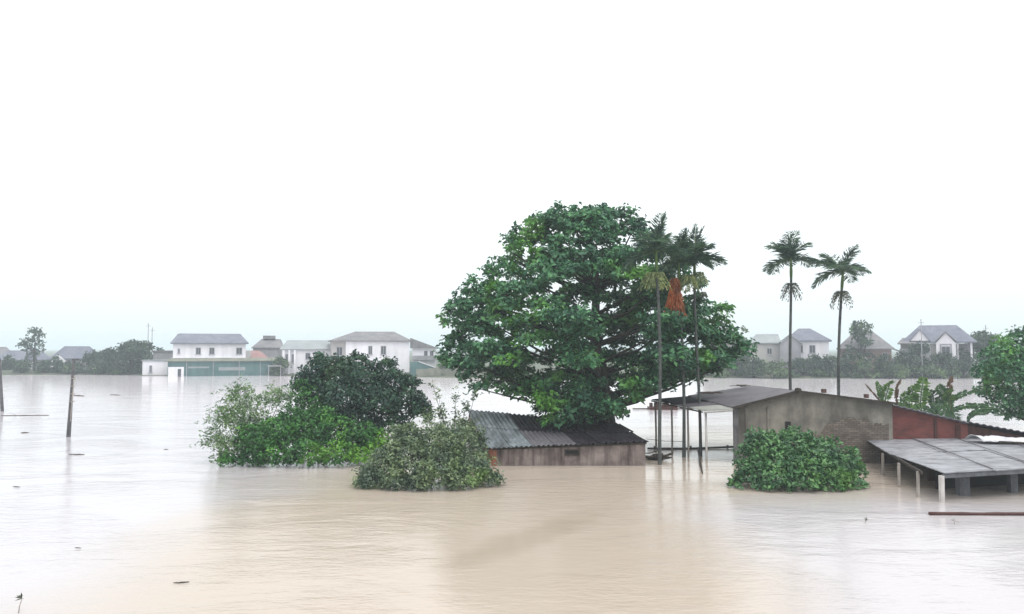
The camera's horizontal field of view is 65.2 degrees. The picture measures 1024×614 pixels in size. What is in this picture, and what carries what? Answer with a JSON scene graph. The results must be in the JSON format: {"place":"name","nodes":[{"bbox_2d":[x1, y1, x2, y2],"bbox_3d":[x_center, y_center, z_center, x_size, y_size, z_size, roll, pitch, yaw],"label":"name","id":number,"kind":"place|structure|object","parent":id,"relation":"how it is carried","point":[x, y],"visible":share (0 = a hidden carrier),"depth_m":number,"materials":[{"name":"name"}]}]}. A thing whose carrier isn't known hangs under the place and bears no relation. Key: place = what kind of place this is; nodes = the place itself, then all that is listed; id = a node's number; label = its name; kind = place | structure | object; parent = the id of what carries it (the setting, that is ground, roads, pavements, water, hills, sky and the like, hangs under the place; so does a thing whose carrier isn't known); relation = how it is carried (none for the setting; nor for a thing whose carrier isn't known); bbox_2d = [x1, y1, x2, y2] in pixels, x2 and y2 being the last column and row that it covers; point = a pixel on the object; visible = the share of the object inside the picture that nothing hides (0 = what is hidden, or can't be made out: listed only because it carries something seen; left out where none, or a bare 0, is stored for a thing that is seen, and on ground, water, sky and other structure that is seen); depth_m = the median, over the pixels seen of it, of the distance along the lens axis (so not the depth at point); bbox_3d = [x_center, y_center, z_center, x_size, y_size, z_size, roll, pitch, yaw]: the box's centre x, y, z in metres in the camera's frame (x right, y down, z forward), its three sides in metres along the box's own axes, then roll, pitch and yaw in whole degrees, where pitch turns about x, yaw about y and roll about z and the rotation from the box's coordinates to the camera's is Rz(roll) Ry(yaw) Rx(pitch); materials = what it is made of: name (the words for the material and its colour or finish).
{"place":"outdoors","nodes":[
{"label":"outdoors","id":0,"kind":"place"},
{"bbox_2d":[2,349,1018,378],"bbox_3d":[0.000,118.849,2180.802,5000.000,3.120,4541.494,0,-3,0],"label":"ground","id":1,"kind":"structure","parent":0,"point":[52,352],"depth_m":153.94,"materials":[{"name":"plant"}]},
{"bbox_2d":[0,347,8,354],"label":"cottage","id":2,"kind":"structure","parent":1,"relation":"on","point":[3,350],"depth_m":181.84,"materials":[{"name":"grey tile"}]},
{"bbox_2d":[1,354,17,369],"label":"bush","id":3,"kind":"object","parent":1,"relation":"on","point":[7,363],"visible":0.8,"depth_m":162.30,"materials":[{"name":"green plant"}]},
{"bbox_2d":[11,359,33,372],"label":"bank bush","id":4,"kind":"object","parent":1,"relation":"on","point":[22,365],"visible":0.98,"depth_m":154.05,"materials":[{"name":"green plant"}]},
{"bbox_2d":[0,350,50,368],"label":"cottage","id":5,"kind":"structure","parent":1,"relation":"on","point":[19,354],"depth_m":172.16,"materials":[{"name":"blue tile"}]},
{"bbox_2d":[15,327,46,370],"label":"tree","id":6,"kind":"object","parent":1,"relation":"on","point":[35,332],"visible":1,"depth_m":161.44,"materials":[{"name":"green plant"}]},
{"bbox_2d":[32,359,51,373],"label":"bank bush","id":7,"kind":"object","parent":1,"relation":"on","point":[40,366],"visible":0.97,"depth_m":154.15,"materials":[{"name":"green plant"}]},
{"bbox_2d":[44,354,62,372],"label":"bush","id":8,"kind":"object","parent":1,"relation":"on","point":[54,362],"visible":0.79,"depth_m":155.13,"materials":[{"name":"green plant"}]},
{"bbox_2d":[55,360,86,373],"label":"bank bush","id":9,"kind":"object","parent":1,"relation":"on","point":[66,366],"visible":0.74,"depth_m":154.08,"materials":[{"name":"green plant"}]},
{"bbox_2d":[49,346,103,368],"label":"hip roofed cottage","id":10,"kind":"structure","parent":1,"relation":"on","point":[68,353],"depth_m":165.20,"materials":[{"name":"blue tile"}]},
{"bbox_2d":[82,349,101,371],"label":"tree","id":11,"kind":"object","parent":1,"relation":"on","point":[89,358],"visible":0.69,"depth_m":156.90,"materials":[{"name":"green plant"}]},
{"bbox_2d":[81,360,106,374],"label":"bank bush","id":12,"kind":"object","parent":1,"relation":"on","point":[96,370],"visible":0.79,"depth_m":153.66,"materials":[{"name":"green plant"}]},
{"bbox_2d":[94,347,119,374],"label":"tree","id":13,"kind":"object","parent":1,"relation":"on","point":[108,359],"visible":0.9,"depth_m":152.88,"materials":[{"name":"green plant"}]},
{"bbox_2d":[105,360,135,374],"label":"bank bush","id":14,"kind":"object","parent":1,"relation":"on","point":[116,369],"visible":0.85,"depth_m":153.10,"materials":[{"name":"green plant"}]},
{"bbox_2d":[124,361,141,372],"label":"bank bush","id":15,"kind":"object","parent":1,"relation":"on","point":[137,369],"visible":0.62,"depth_m":153.68,"materials":[{"name":"green plant"}]},
{"bbox_2d":[113,339,155,374],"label":"dense tree","id":16,"kind":"object","parent":1,"relation":"on","point":[130,351],"visible":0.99,"depth_m":151.58,"materials":[{"name":"green plant"}]},
{"bbox_2d":[140,360,167,375],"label":"outbuilding","id":17,"kind":"structure","parent":1,"relation":"on","point":[154,367],"depth_m":148.38,"materials":[{"name":"paint"}]},
{"bbox_2d":[149,347,163,359],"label":"tree","id":18,"kind":"object","parent":1,"relation":"on","point":[160,349],"visible":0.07,"depth_m":167.66,"materials":[{"name":"green plant"}]},
{"bbox_2d":[152,351,172,359],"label":"flat roofed house","id":19,"kind":"structure","parent":1,"relation":"on","point":[162,355],"depth_m":161.37,"materials":[{"name":"grey concrete"}]},
{"bbox_2d":[170,333,250,357],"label":"two storey house","id":20,"kind":"structure","parent":1,"relation":"on","point":[209,345],"depth_m":152.27,"materials":[{"name":"paint"}]},
{"bbox_2d":[195,348,200,354],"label":"window","id":21,"kind":"structure","parent":20,"relation":"in","point":[198,350],"depth_m":150.95,"materials":[{"name":"grey glass"}]},
{"bbox_2d":[209,348,214,354],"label":"window","id":22,"kind":"structure","parent":20,"relation":"in","point":[211,350],"depth_m":151.78,"materials":[{"name":"grey glass"}]},
{"bbox_2d":[235,348,242,354],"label":"window","id":23,"kind":"structure","parent":20,"relation":"in","point":[238,350],"depth_m":153.49,"materials":[{"name":"grey glass"}]},
{"bbox_2d":[165,358,276,376],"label":"green shed","id":24,"kind":"structure","parent":1,"relation":"on","point":[217,366],"depth_m":146.42,"materials":[{"name":"metal"}]},
{"bbox_2d":[251,351,267,357],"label":"house","id":25,"kind":"structure","parent":1,"relation":"on","point":[256,354],"depth_m":156.82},
{"bbox_2d":[251,336,282,357],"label":"grey house","id":26,"kind":"structure","parent":1,"relation":"on","point":[269,346],"depth_m":164.31,"materials":[{"name":"tile"}]},
{"bbox_2d":[268,365,281,375],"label":"water tank stand","id":27,"kind":"object","parent":1,"relation":"on","point":[274,366],"visible":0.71,"depth_m":145.06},
{"bbox_2d":[266,356,293,374],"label":"bush","id":28,"kind":"object","parent":1,"relation":"on","point":[280,360],"visible":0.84,"depth_m":146.82,"materials":[{"name":"green plant"}]},
{"bbox_2d":[280,340,330,374],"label":"pale house","id":29,"kind":"structure","parent":1,"relation":"on","point":[297,353],"depth_m":149.65,"materials":[{"name":"paint"}]},
{"bbox_2d":[328,331,411,373],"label":"hip roofed house","id":30,"kind":"structure","parent":1,"relation":"on","point":[373,345],"depth_m":147.27,"materials":[{"name":"paint"}]},
{"bbox_2d":[336,347,342,355],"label":"window","id":31,"kind":"structure","parent":30,"relation":"in","point":[339,350],"depth_m":145.54,"materials":[{"name":"grey glass"}]},
{"bbox_2d":[368,346,371,354],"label":"window","id":32,"kind":"structure","parent":30,"relation":"in","point":[369,347],"depth_m":146.57,"materials":[{"name":"grey glass"}]},
{"bbox_2d":[381,346,385,354],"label":"window","id":33,"kind":"structure","parent":30,"relation":"in","point":[383,348],"depth_m":147.22,"materials":[{"name":"grey glass"}]},
{"bbox_2d":[410,338,435,366],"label":"annex house","id":34,"kind":"structure","parent":1,"relation":"on","point":[425,356],"depth_m":149.02,"materials":[{"name":"paint"}]},
{"bbox_2d":[410,361,435,374],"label":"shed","id":35,"kind":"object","parent":1,"relation":"on","point":[414,366],"visible":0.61,"depth_m":142.50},
{"bbox_2d":[436,361,455,374],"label":"bush","id":36,"kind":"object","parent":1,"relation":"on","point":[440,367],"visible":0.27,"depth_m":141.77,"materials":[{"name":"green plant"}]},
{"bbox_2d":[416,367,484,376],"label":"bank wall","id":37,"kind":"structure","parent":1,"relation":"on","point":[429,372],"depth_m":140.35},
{"bbox_2d":[703,359,730,377],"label":"bank bush","id":38,"kind":"object","parent":1,"relation":"on","point":[724,372],"visible":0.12,"depth_m":136.23,"materials":[{"name":"green plant"}]},
{"bbox_2d":[702,332,749,371],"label":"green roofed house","id":39,"kind":"structure","parent":1,"relation":"on","point":[728,345],"depth_m":149.82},
{"bbox_2d":[726,353,748,376],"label":"bank bush","id":40,"kind":"object","parent":1,"relation":"on","point":[734,372],"visible":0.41,"depth_m":137.71,"materials":[{"name":"green plant"}]},
{"bbox_2d":[732,325,749,366],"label":"tree","id":41,"kind":"object","parent":1,"relation":"on","point":[746,331],"visible":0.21,"depth_m":145.63,"materials":[{"name":"green plant"}]},
{"bbox_2d":[736,355,766,377],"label":"bank bush","id":42,"kind":"object","parent":1,"relation":"on","point":[757,366],"visible":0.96,"depth_m":134.92,"materials":[{"name":"green plant"}]},
{"bbox_2d":[758,359,788,378],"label":"bank bush","id":43,"kind":"object","parent":1,"relation":"on","point":[777,372],"visible":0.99,"depth_m":133.27,"materials":[{"name":"green plant"}]},
{"bbox_2d":[750,334,802,374],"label":"grey gabled house","id":44,"kind":"structure","parent":1,"relation":"on","point":[771,347],"depth_m":140.27,"materials":[{"name":"paint"}]},
{"bbox_2d":[766,348,772,354],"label":"window","id":45,"kind":"structure","parent":44,"relation":"in","point":[769,350],"depth_m":140.47,"materials":[{"name":"grey glass"}]},
{"bbox_2d":[787,357,809,377],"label":"bank bush","id":46,"kind":"object","parent":1,"relation":"on","point":[798,365],"visible":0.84,"depth_m":135.56,"materials":[{"name":"green plant"}]},
{"bbox_2d":[792,328,831,374],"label":"white villa","id":47,"kind":"object","parent":1,"relation":"on","point":[813,342],"visible":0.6,"depth_m":139.77,"materials":[{"name":"paint"}]},
{"bbox_2d":[809,345,815,353],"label":"window","id":48,"kind":"structure","parent":47,"relation":"in","point":[811,347],"depth_m":139.48,"materials":[{"name":"grey glass"}]},
{"bbox_2d":[802,353,829,376],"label":"bank bush","id":49,"kind":"object","parent":1,"relation":"on","point":[814,361],"visible":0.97,"depth_m":135.45,"materials":[{"name":"green plant"}]},
{"bbox_2d":[820,354,846,376],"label":"bank bush","id":50,"kind":"object","parent":1,"relation":"on","point":[829,365],"visible":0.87,"depth_m":135.19,"materials":[{"name":"green plant"}]},
{"bbox_2d":[836,351,862,377],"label":"bank bush","id":51,"kind":"object","parent":1,"relation":"on","point":[848,367],"visible":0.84,"depth_m":135.06,"materials":[{"name":"green plant"}]},
{"bbox_2d":[845,319,878,373],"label":"tree","id":52,"kind":"object","parent":1,"relation":"on","point":[856,330],"visible":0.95,"depth_m":136.07,"materials":[{"name":"green plant"}]},
{"bbox_2d":[853,357,883,378],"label":"bank bush","id":53,"kind":"object","parent":1,"relation":"on","point":[864,364],"visible":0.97,"depth_m":133.81,"materials":[{"name":"green plant"}]},
{"bbox_2d":[836,332,902,375],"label":"pink brick house","id":54,"kind":"structure","parent":1,"relation":"on","point":[880,346],"depth_m":137.91,"materials":[{"name":"grey tile"}]},
{"bbox_2d":[872,353,897,377],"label":"bank bush","id":55,"kind":"object","parent":1,"relation":"on","point":[881,359],"visible":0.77,"depth_m":134.36,"materials":[{"name":"green plant"}]},
{"bbox_2d":[873,362,912,378],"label":"bank bush","id":56,"kind":"object","parent":1,"relation":"on","point":[902,371],"visible":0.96,"depth_m":133.04,"materials":[{"name":"green plant"}]},
{"bbox_2d":[893,349,925,377],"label":"bank bush","id":57,"kind":"object","parent":1,"relation":"on","point":[911,360],"visible":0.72,"depth_m":134.88,"materials":[{"name":"green plant"}]},
{"bbox_2d":[921,322,922,375],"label":"mast","id":58,"kind":"object","parent":1,"relation":"on","point":[921,345],"visible":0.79,"depth_m":133.81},
{"bbox_2d":[907,340,938,377],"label":"bank bush","id":59,"kind":"object","parent":1,"relation":"on","point":[917,348],"visible":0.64,"depth_m":135.82,"materials":[{"name":"green plant"}]},
{"bbox_2d":[913,363,948,378],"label":"bank bush","id":60,"kind":"object","parent":1,"relation":"on","point":[929,370],"visible":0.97,"depth_m":132.63,"materials":[{"name":"green plant"}]},
{"bbox_2d":[897,325,976,377],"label":"dormer villa","id":61,"kind":"object","parent":1,"relation":"on","point":[950,339],"visible":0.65,"depth_m":137.31,"materials":[{"name":"white tile"}]},
{"bbox_2d":[941,346,949,354],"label":"window","id":62,"kind":"structure","parent":61,"relation":"in","point":[944,348],"depth_m":135.23,"materials":[{"name":"grey glass"}]},
{"bbox_2d":[933,351,964,378],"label":"bank bush","id":63,"kind":"object","parent":1,"relation":"on","point":[949,361],"visible":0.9,"depth_m":133.61,"materials":[{"name":"green plant"}]},
{"bbox_2d":[955,347,977,377],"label":"bank bush","id":64,"kind":"object","parent":1,"relation":"on","point":[965,361],"visible":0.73,"depth_m":134.36,"materials":[{"name":"green plant"}]},
{"bbox_2d":[961,347,978,358],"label":"tree","id":65,"kind":"object","parent":1,"relation":"on","point":[974,353],"visible":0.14,"depth_m":137.78,"materials":[{"name":"green plant"}]},
{"bbox_2d":[970,330,1004,365],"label":"dome tree","id":66,"kind":"object","parent":1,"relation":"on","point":[983,339],"visible":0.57,"depth_m":139.65,"materials":[{"name":"green plant"}]},
{"bbox_2d":[0,375,1023,613],"bbox_3d":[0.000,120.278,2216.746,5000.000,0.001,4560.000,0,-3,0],"label":"flood water","id":67,"kind":"structure","parent":0,"point":[135,511],"depth_m":22.27,"materials":[{"name":"liquid"}]},
{"bbox_2d":[0,358,3,410],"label":"leaning post","id":68,"kind":"object","parent":67,"relation":"in","point":[1,399],"visible":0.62,"depth_m":63.87,"materials":[{"name":"concrete"}]},
{"bbox_2d":[15,593,23,612],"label":"sprig","id":69,"kind":"object","parent":67,"relation":"in","point":[20,596],"visible":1,"depth_m":15.16,"materials":[{"name":"brown plant"}]},
{"bbox_2d":[1,414,42,415],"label":"driftwood","id":70,"kind":"object","parent":67,"relation":"on","point":[21,415],"visible":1,"depth_m":59.68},
{"bbox_2d":[66,359,78,436],"bbox_3d":[-25.010,5.703,45.432,0.586,5.511,0.248,0,-3,0],"label":"leaning utility pole","id":71,"kind":"object","parent":67,"relation":"in","point":[70,401],"visible":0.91,"depth_m":45.38,"materials":[{"name":"concrete"}]},
{"bbox_2d":[189,374,293,463],"bbox_3d":[-11.804,5.248,35.739,3.143,4.488,4.255,-2,-3,28],"label":"willow bush","id":72,"kind":"object","parent":67,"relation":"in","point":[227,419],"visible":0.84,"depth_m":35.44,"materials":[{"name":"green plant"}]},
{"bbox_2d":[216,403,389,467],"bbox_3d":[-8.963,5.838,34.849,7.202,3.224,3.515,0,-3,0],"label":"green bush","id":73,"kind":"object","parent":67,"relation":"in","point":[288,430],"visible":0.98,"depth_m":34.36,"materials":[{"name":"green plant"}]},
{"bbox_2d":[285,378,334,454],"bbox_3d":[-9.603,5.480,38.047,2.424,4.230,1.570,0,-3,0],"label":"young tree","id":74,"kind":"object","parent":67,"relation":"on","point":[300,401],"visible":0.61,"depth_m":37.94,"materials":[{"name":"green plant"}]},
{"bbox_2d":[284,349,435,448],"bbox_3d":[-7.449,4.832,38.647,7.375,5.654,3.354,0,-3,5],"label":"dark tree","id":75,"kind":"object","parent":67,"relation":"in","point":[351,382],"visible":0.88,"depth_m":38.43,"materials":[{"name":"green plant"}]},
{"bbox_2d":[349,420,506,491],"bbox_3d":[-3.026,5.661,29.401,5.713,2.997,3.306,0,-3,0],"label":"grey green bush","id":76,"kind":"object","parent":67,"relation":"on","point":[454,462],"visible":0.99,"depth_m":28.91,"materials":[{"name":"green plant"}]},
{"bbox_2d":[416,380,491,461],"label":"tall shoots","id":77,"kind":"object","parent":67,"relation":"on","point":[463,422],"visible":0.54,"depth_m":34.30,"materials":[{"name":"green plant"}]},
{"bbox_2d":[468,409,648,465],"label":"flooded shed","id":78,"kind":"structure","parent":67,"relation":"in","point":[514,439],"depth_m":34.52,"materials":[{"name":"grey metal"}]},
{"bbox_2d":[564,449,579,454],"bbox_3d":[2.566,6.214,34.187,0.654,0.244,0.068,0,-3,0],"label":"window","id":79,"kind":"structure","parent":78,"relation":"in","point":[566,451],"depth_m":34.19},
{"bbox_2d":[432,200,759,428],"bbox_3d":[4.179,1.237,39.963,16.346,13.717,11.986,0,-3,0],"label":"almond tree","id":80,"kind":"object","parent":67,"relation":"in","point":[585,392],"visible":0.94,"depth_m":38.91,"materials":[{"name":"green plant"}]},
{"bbox_2d":[620,211,688,464],"bbox_3d":[6.328,1.911,34.929,3.135,12.214,3.084,0,-3,0],"label":"areca palm","id":81,"kind":"object","parent":67,"relation":"on","point":[657,245],"visible":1,"depth_m":34.76,"materials":[{"name":"plant"}]},
{"bbox_2d":[645,450,672,460],"bbox_3d":[6.521,6.646,36.166,1.628,0.738,1.092,0,-3,0],"label":"debris pile","id":82,"kind":"object","parent":67,"relation":"on","point":[654,457],"visible":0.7,"depth_m":35.79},
{"bbox_2d":[633,403,691,409],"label":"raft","id":83,"kind":"object","parent":67,"relation":"on","point":[664,407],"visible":0.56,"depth_m":65.54,"materials":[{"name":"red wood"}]},
{"bbox_2d":[654,228,713,456],"bbox_3d":[7.969,2.182,37.102,3.137,11.900,3.114,1,-3,-27],"label":"areca palm","id":84,"kind":"object","parent":67,"relation":"on","point":[675,300],"visible":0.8,"depth_m":36.97,"materials":[{"name":"plant"}]},
{"bbox_2d":[647,445,732,449],"bbox_3d":[8.912,7.394,39.848,4.418,0.970,0.098,0,-3,-7],"label":"submerged rail","id":85,"kind":"object","parent":67,"relation":"in","point":[690,447],"visible":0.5,"depth_m":39.84,"materials":[{"name":"wood"}]},
{"bbox_2d":[651,396,732,460],"bbox_3d":[8.321,6.429,37.694,2.053,4.074,6.272,0,-3,-6],"label":"canopy","id":86,"kind":"object","parent":67,"relation":"in","point":[693,404],"visible":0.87,"depth_m":37.25,"materials":[{"name":"grey metal"}]},
{"bbox_2d":[662,223,727,455],"bbox_3d":[8.584,2.094,37.547,3.246,12.122,2.748,1,-3,-14],"label":"areca palm","id":87,"kind":"object","parent":67,"relation":"on","point":[700,245],"visible":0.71,"depth_m":37.52,"materials":[{"name":"plant"}]},
{"bbox_2d":[697,449,702,473],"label":"driftwood branch","id":88,"kind":"object","parent":67,"relation":"in","point":[698,451],"visible":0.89,"depth_m":34.90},
{"bbox_2d":[762,230,818,389],"bbox_3d":[15.419,2.119,43.992,3.189,12.744,3.183,0,-3,0],"label":"areca palm","id":89,"kind":"object","parent":67,"relation":"on","point":[790,255],"visible":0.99,"depth_m":44.02,"materials":[{"name":"plant"}]},
{"bbox_2d":[688,386,897,462],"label":"gabled building","id":90,"kind":"structure","parent":67,"relation":"in","point":[853,421],"depth_m":35.10,"materials":[{"name":"concrete"}]},
{"bbox_2d":[700,391,722,393],"bbox_3d":[9.483,4.125,38.547,1.362,0.118,0.732,0,-3,0],"label":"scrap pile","id":91,"kind":"object","parent":90,"relation":"on","point":[710,392],"visible":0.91,"depth_m":38.37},
{"bbox_2d":[726,425,870,493],"bbox_3d":[10.414,5.732,29.042,5.361,2.833,3.173,0,-3,0],"label":"glossy bush","id":92,"kind":"object","parent":67,"relation":"on","point":[795,461],"visible":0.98,"depth_m":28.74,"materials":[{"name":"green plant"}]},
{"bbox_2d":[808,243,871,394],"bbox_3d":[17.751,2.536,42.835,3.305,11.796,3.255,0,-3,0],"label":"areca palm","id":93,"kind":"object","parent":67,"relation":"on","point":[841,268],"visible":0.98,"depth_m":42.98,"materials":[{"name":"plant"}]},
{"bbox_2d":[865,380,895,401],"bbox_3d":[18.742,6.009,40.685,1.653,4.624,0.372,0,-3,0],"label":"banana plant","id":94,"kind":"object","parent":67,"relation":"on","point":[881,394],"visible":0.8,"depth_m":40.76,"materials":[{"name":"green plant"}]},
{"bbox_2d":[894,379,914,407],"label":"banana plant","id":95,"kind":"object","parent":67,"relation":"on","point":[904,395],"visible":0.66,"depth_m":40.95,"materials":[{"name":"green plant"}]},
{"bbox_2d":[894,385,915,408],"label":"banana plant","id":96,"kind":"object","parent":67,"relation":"on","point":[909,391],"visible":0.2,"depth_m":41.34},
{"bbox_2d":[910,376,931,412],"bbox_3d":[20.794,5.924,40.707,1.309,4.796,0.338,0,-3,0],"label":"banana plant","id":97,"kind":"object","parent":67,"relation":"on","point":[918,399],"visible":0.66,"depth_m":40.76,"materials":[{"name":"plant"}]},
{"bbox_2d":[925,389,948,414],"bbox_3d":[21.840,6.286,41.278,1.586,4.132,0.359,0,-3,0],"label":"banana plant","id":98,"kind":"object","parent":67,"relation":"on","point":[931,398],"visible":0.23,"depth_m":41.34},
{"bbox_2d":[867,438,1023,502],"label":"roofed shed","id":99,"kind":"structure","parent":67,"relation":"in","point":[961,466],"depth_m":29.31,"materials":[{"name":"grey metal"}]},
{"bbox_2d":[964,435,1023,441],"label":"tarpaulin","id":100,"kind":"object","parent":99,"relation":"on","point":[992,438],"visible":0.94,"depth_m":33.59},
{"bbox_2d":[998,441,1023,444],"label":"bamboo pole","id":101,"kind":"object","parent":99,"relation":"on","point":[1008,442],"visible":1,"depth_m":32.74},
{"bbox_2d":[892,404,1023,438],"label":"red walled shed","id":102,"kind":"structure","parent":67,"relation":"in","point":[909,423],"depth_m":35.37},
{"bbox_2d":[930,376,988,420],"bbox_3d":[22.863,5.900,40.693,3.397,4.843,0.368,0,-3,0],"label":"banana plant","id":103,"kind":"object","parent":67,"relation":"on","point":[950,399],"visible":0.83,"depth_m":40.72,"materials":[{"name":"green plant"}]},
{"bbox_2d":[928,512,1023,515],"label":"bamboo pole","id":104,"kind":"object","parent":67,"relation":"on","point":[983,513],"visible":1,"depth_m":24.00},
{"bbox_2d":[966,406,998,421],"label":"banana plant","id":105,"kind":"object","parent":67,"relation":"on","point":[977,411],"visible":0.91,"depth_m":40.07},
{"bbox_2d":[969,324,1023,420],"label":"edge tree","id":106,"kind":"object","parent":67,"relation":"in","point":[998,375],"visible":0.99,"depth_m":42.20,"materials":[{"name":"green plant"}]},
{"bbox_2d":[0,0,1023,348],"label":"sky","id":107,"kind":"structure","parent":0,"point":[286,170],"materials":[{"name":"white"}]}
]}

